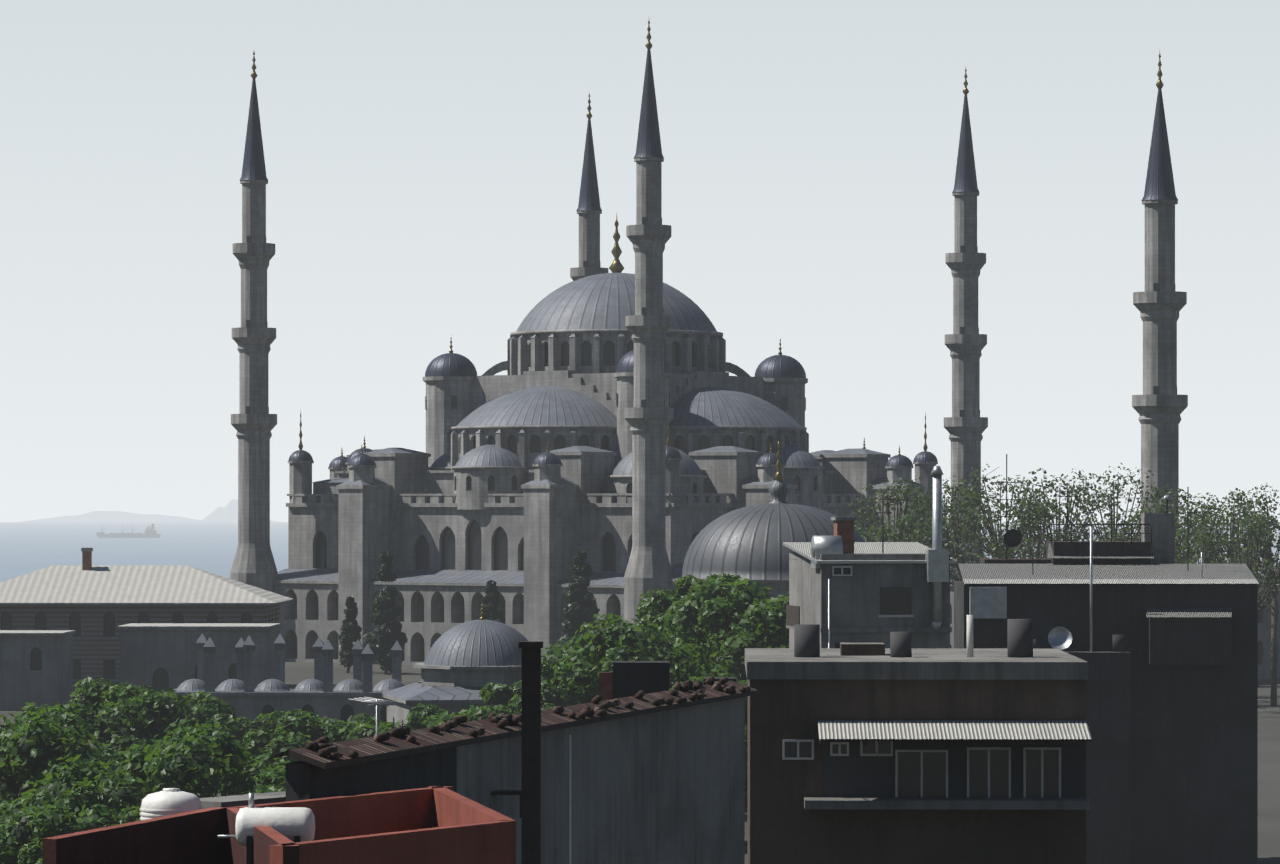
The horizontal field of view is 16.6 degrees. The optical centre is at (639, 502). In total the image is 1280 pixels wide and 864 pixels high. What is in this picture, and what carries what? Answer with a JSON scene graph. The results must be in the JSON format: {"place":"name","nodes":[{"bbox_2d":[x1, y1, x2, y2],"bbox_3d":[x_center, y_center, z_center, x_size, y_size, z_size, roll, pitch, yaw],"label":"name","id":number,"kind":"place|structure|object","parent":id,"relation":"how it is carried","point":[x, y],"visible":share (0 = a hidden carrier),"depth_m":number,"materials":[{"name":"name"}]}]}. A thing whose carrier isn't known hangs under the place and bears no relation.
{"place":"outdoors","nodes":[
{"label":"outdoors","id":0,"kind":"place"},
{"bbox_2d":[22,511,200,521],"bbox_3d":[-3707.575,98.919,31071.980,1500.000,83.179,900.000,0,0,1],"label":"island","id":1,"kind":"structure","parent":0,"point":[107,516],"depth_m":30768.35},
{"bbox_2d":[198,499,277,521],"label":"distant island","id":2,"kind":"structure","parent":0,"point":[228,512],"depth_m":29919.83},
{"bbox_2d":[0,0,1279,521],"bbox_3d":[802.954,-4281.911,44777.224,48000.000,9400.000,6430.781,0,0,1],"label":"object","id":3,"kind":"object","parent":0,"point":[424,162],"visible":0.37,"depth_m":47829.56,"materials":[{"name":"white"}]},
{"bbox_2d":[0,522,1279,582],"bbox_3d":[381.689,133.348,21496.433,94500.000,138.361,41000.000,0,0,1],"label":"sea","id":4,"kind":"structure","parent":0,"point":[30,547],"depth_m":7141.61,"materials":[{"name":"blue liquid"}]},
{"bbox_2d":[96,524,160,537],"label":"cargo ship","id":5,"kind":"object","parent":4,"relation":"on","point":[150,532],"visible":1,"depth_m":8711.44,"materials":[{"name":"grey metal"}]},
{"bbox_2d":[0,662,1279,863],"bbox_3d":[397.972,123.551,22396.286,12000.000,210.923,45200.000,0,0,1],"label":"ground","id":6,"kind":"structure","parent":0,"point":[1268,778],"depth_m":333.26,"materials":[{"name":"grey"}]},
{"bbox_2d":[0,740,115,820],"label":"plane tree","id":7,"kind":"object","parent":6,"relation":"on","point":[108,757],"depth_m":249.75,"materials":[{"name":"green plant"}]},
{"bbox_2d":[0,782,140,863],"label":"plane tree","id":8,"kind":"object","parent":6,"relation":"on","point":[79,807],"visible":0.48,"depth_m":188.80,"materials":[{"name":"green plant"}]},
{"bbox_2d":[0,701,148,827],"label":"plane tree","id":9,"kind":"object","parent":6,"relation":"on","point":[31,746],"visible":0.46,"depth_m":207.27,"materials":[{"name":"green plant"}]},
{"bbox_2d":[12,677,192,794],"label":"plane tree","id":10,"kind":"object","parent":6,"relation":"on","point":[128,716],"visible":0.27,"depth_m":263.12,"materials":[{"name":"green plant"}]},
{"bbox_2d":[0,548,293,710],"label":"building","id":11,"kind":"structure","parent":6,"relation":"on","point":[64,629],"depth_m":420.59,"materials":[{"name":"grey stone"}]},
{"bbox_2d":[17,718,290,825],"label":"plane tree","id":12,"kind":"object","parent":6,"relation":"on","point":[194,760],"visible":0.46,"depth_m":198.03,"materials":[{"name":"green plant"}]},
{"bbox_2d":[148,691,257,759],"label":"plane tree","id":13,"kind":"object","parent":6,"relation":"on","point":[212,708],"visible":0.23,"depth_m":293.74,"materials":[{"name":"green plant"}]},
{"bbox_2d":[243,784,285,794],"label":"plane tree","id":14,"kind":"object","parent":6,"relation":"on","point":[264,789],"depth_m":189.48,"materials":[{"name":"green plant"}]},
{"bbox_2d":[254,710,291,735],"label":"plane tree","id":15,"kind":"object","parent":6,"relation":"on","point":[267,720],"visible":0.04,"depth_m":299.73,"materials":[{"name":"green plant"}]},
{"bbox_2d":[267,787,285,792],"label":"plane tree","id":16,"kind":"object","parent":6,"relation":"on","point":[276,790],"depth_m":188.69,"materials":[{"name":"green plant"}]},
{"bbox_2d":[42,786,521,863],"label":"red terrace","id":17,"kind":"structure","parent":6,"relation":"on","point":[438,825],"depth_m":63.72,"materials":[{"name":"paint"}]},
{"bbox_2d":[139,788,314,863],"bbox_3d":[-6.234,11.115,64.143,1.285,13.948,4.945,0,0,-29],"label":"water tanks","id":18,"kind":"object","parent":17,"relation":"on","point":[295,824],"visible":0.62,"depth_m":62.27,"materials":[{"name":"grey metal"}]},
{"bbox_2d":[166,633,435,727],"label":"madrasa cells","id":19,"kind":"object","parent":6,"relation":"on","point":[319,696],"visible":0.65,"depth_m":325.78,"materials":[{"name":"stone"}]},
{"bbox_2d":[237,709,386,779],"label":"plane tree","id":20,"kind":"object","parent":6,"relation":"on","point":[301,729],"visible":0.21,"depth_m":264.50,"materials":[{"name":"green plant"}]},
{"bbox_2d":[338,596,361,672],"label":"cypress","id":21,"kind":"object","parent":6,"relation":"on","point":[351,631],"visible":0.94,"depth_m":464.84,"materials":[{"name":"green plant"}]},
{"bbox_2d":[363,551,407,673],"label":"cypress","id":22,"kind":"object","parent":6,"relation":"on","point":[388,634],"visible":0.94,"depth_m":461.57,"materials":[{"name":"green plant"}]},
{"bbox_2d":[374,703,478,733],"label":"plane tree","id":23,"kind":"object","parent":6,"relation":"on","point":[420,718],"visible":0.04,"depth_m":250.87,"materials":[{"name":"green plant"}]},
{"bbox_2d":[382,604,527,725],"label":"domed pavilion","id":24,"kind":"structure","parent":6,"relation":"on","point":[462,664],"depth_m":300.74,"materials":[{"name":"stone"},{"name":"lead"},{"name":"gilded metal"}]},
{"bbox_2d":[456,705,514,721],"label":"plane tree","id":25,"kind":"object","parent":6,"relation":"on","point":[471,713],"depth_m":234.53,"materials":[{"name":"green plant"}]},
{"bbox_2d":[480,580,505,623],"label":"cypress","id":26,"kind":"object","parent":6,"relation":"on","point":[490,600],"visible":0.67,"depth_m":461.65,"materials":[{"name":"green plant"}]},
{"bbox_2d":[286,641,744,863],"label":"building","id":27,"kind":"structure","parent":6,"relation":"on","point":[665,787],"depth_m":84.36,"materials":[{"name":"grey plaster"},{"name":"dark plaster"},{"name":"terracotta roof tile"}]},
{"bbox_2d":[269,676,757,768],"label":"tiled roof","id":28,"kind":"structure","parent":27,"relation":"on","point":[324,753],"depth_m":77.79,"materials":[{"name":"tile"}]},
{"bbox_2d":[479,680,570,713],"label":"plane tree","id":29,"kind":"object","parent":6,"relation":"on","point":[495,694],"visible":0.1,"depth_m":288.54,"materials":[{"name":"green plant"}]},
{"bbox_2d":[514,677,591,706],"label":"plane tree","id":30,"kind":"object","parent":6,"relation":"on","point":[548,691],"visible":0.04,"depth_m":287.58,"materials":[{"name":"green plant"}]},
{"bbox_2d":[555,549,599,649],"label":"cypress","id":31,"kind":"object","parent":6,"relation":"on","point":[580,609],"visible":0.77,"depth_m":454.26,"materials":[{"name":"green plant"}]},
{"bbox_2d":[515,613,734,713],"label":"plane tree","id":32,"kind":"object","parent":6,"relation":"on","point":[566,669],"visible":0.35,"depth_m":252.51,"materials":[{"name":"green plant"}]},
{"bbox_2d":[635,571,760,670],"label":"plane tree","id":33,"kind":"object","parent":6,"relation":"on","point":[654,605],"visible":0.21,"depth_m":293.99,"materials":[{"name":"green plant"}]},
{"bbox_2d":[670,670,746,812],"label":"plane tree","id":34,"kind":"object","parent":6,"relation":"on","point":[694,678],"visible":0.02,"depth_m":229.21,"materials":[{"name":"green plant"}]},
{"bbox_2d":[662,576,788,681],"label":"plane tree","id":35,"kind":"object","parent":6,"relation":"on","point":[734,624],"visible":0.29,"depth_m":276.30,"materials":[{"name":"green plant"}]},
{"bbox_2d":[230,21,1279,679],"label":"mosque","id":36,"kind":"structure","parent":6,"relation":"on","point":[626,431],"depth_m":491.85,"materials":[{"name":"stone"},{"name":"lead"},{"name":"gilded metal"}]},
{"bbox_2d":[674,441,864,631],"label":"domed tomb","id":37,"kind":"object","parent":6,"relation":"on","point":[746,542],"visible":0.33,"depth_m":331.99,"materials":[{"name":"dark stone"},{"name":"lead"},{"name":"gilded metal"}]},
{"bbox_2d":[857,523,887,541],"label":"spring tree","id":38,"kind":"object","parent":6,"relation":"on","point":[871,538],"visible":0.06,"depth_m":383.58,"materials":[{"name":"green plant"}]},
{"bbox_2d":[783,466,998,647],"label":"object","id":39,"kind":"structure","parent":6,"relation":"on","point":[844,587],"depth_m":189.66,"materials":[{"name":"grey paint"}]},
{"bbox_2d":[847,475,951,547],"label":"spring tree","id":40,"kind":"object","parent":6,"relation":"on","point":[895,496],"visible":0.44,"depth_m":398.78,"materials":[{"name":"green plant"}]},
{"bbox_2d":[875,507,961,587],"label":"spring tree","id":41,"kind":"object","parent":6,"relation":"on","point":[900,529],"visible":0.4,"depth_m":378.99,"materials":[{"name":"green plant"}]},
{"bbox_2d":[745,615,1091,863],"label":"house with awning","id":42,"kind":"structure","parent":6,"relation":"on","point":[900,750],"depth_m":99.71,"materials":[{"name":"brown paint"}]},
{"bbox_2d":[895,475,993,564],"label":"spring tree","id":43,"kind":"object","parent":6,"relation":"on","point":[947,490],"visible":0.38,"depth_m":408.29,"materials":[{"name":"green plant"}]},
{"bbox_2d":[929,499,1007,586],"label":"spring tree","id":44,"kind":"object","parent":6,"relation":"on","point":[955,535],"visible":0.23,"depth_m":393.60,"materials":[{"name":"green plant"}]},
{"bbox_2d":[954,464,1054,558],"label":"spring tree","id":45,"kind":"object","parent":6,"relation":"on","point":[984,505],"visible":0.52,"depth_m":403.64,"materials":[{"name":"green plant"}]},
{"bbox_2d":[988,494,1086,558],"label":"spring tree","id":46,"kind":"object","parent":6,"relation":"on","point":[1039,515],"visible":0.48,"depth_m":393.23,"materials":[{"name":"green plant"}]},
{"bbox_2d":[1000,468,1113,558],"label":"spring tree","id":47,"kind":"object","parent":6,"relation":"on","point":[1070,508],"visible":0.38,"depth_m":398.30,"materials":[{"name":"green plant"}]},
{"bbox_2d":[954,454,1258,863],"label":"apartment buildings","id":48,"kind":"structure","parent":6,"relation":"on","point":[1155,637],"depth_m":214.37,"materials":[{"name":"paint"}]},
{"bbox_2d":[1062,463,1169,540],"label":"spring tree","id":49,"kind":"object","parent":6,"relation":"on","point":[1113,484],"visible":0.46,"depth_m":408.35,"materials":[{"name":"green plant"}]},
{"bbox_2d":[1093,498,1186,563],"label":"spring tree","id":50,"kind":"object","parent":6,"relation":"on","point":[1123,537],"visible":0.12,"depth_m":389.57,"materials":[{"name":"green plant"}]},
{"bbox_2d":[1138,484,1229,563],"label":"spring tree","id":51,"kind":"object","parent":6,"relation":"on","point":[1181,507],"visible":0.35,"depth_m":397.97,"materials":[{"name":"green plant"}]},
{"bbox_2d":[1175,513,1260,570],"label":"spring tree","id":52,"kind":"object","parent":6,"relation":"on","point":[1213,535],"visible":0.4,"depth_m":378.32,"materials":[{"name":"green plant"}]},
{"bbox_2d":[1176,488,1278,571],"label":"spring tree","id":53,"kind":"object","parent":6,"relation":"on","point":[1231,513],"visible":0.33,"depth_m":393.42,"materials":[{"name":"green plant"}]},
{"bbox_2d":[1186,504,1279,613],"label":"spring tree","id":54,"kind":"object","parent":6,"relation":"on","point":[1252,532],"visible":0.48,"depth_m":369.40,"materials":[{"name":"green plant"}]},
{"bbox_2d":[1221,483,1279,706],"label":"spring tree","id":55,"kind":"object","parent":6,"relation":"on","point":[1273,646],"visible":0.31,"depth_m":388.69,"materials":[{"name":"green plant"}]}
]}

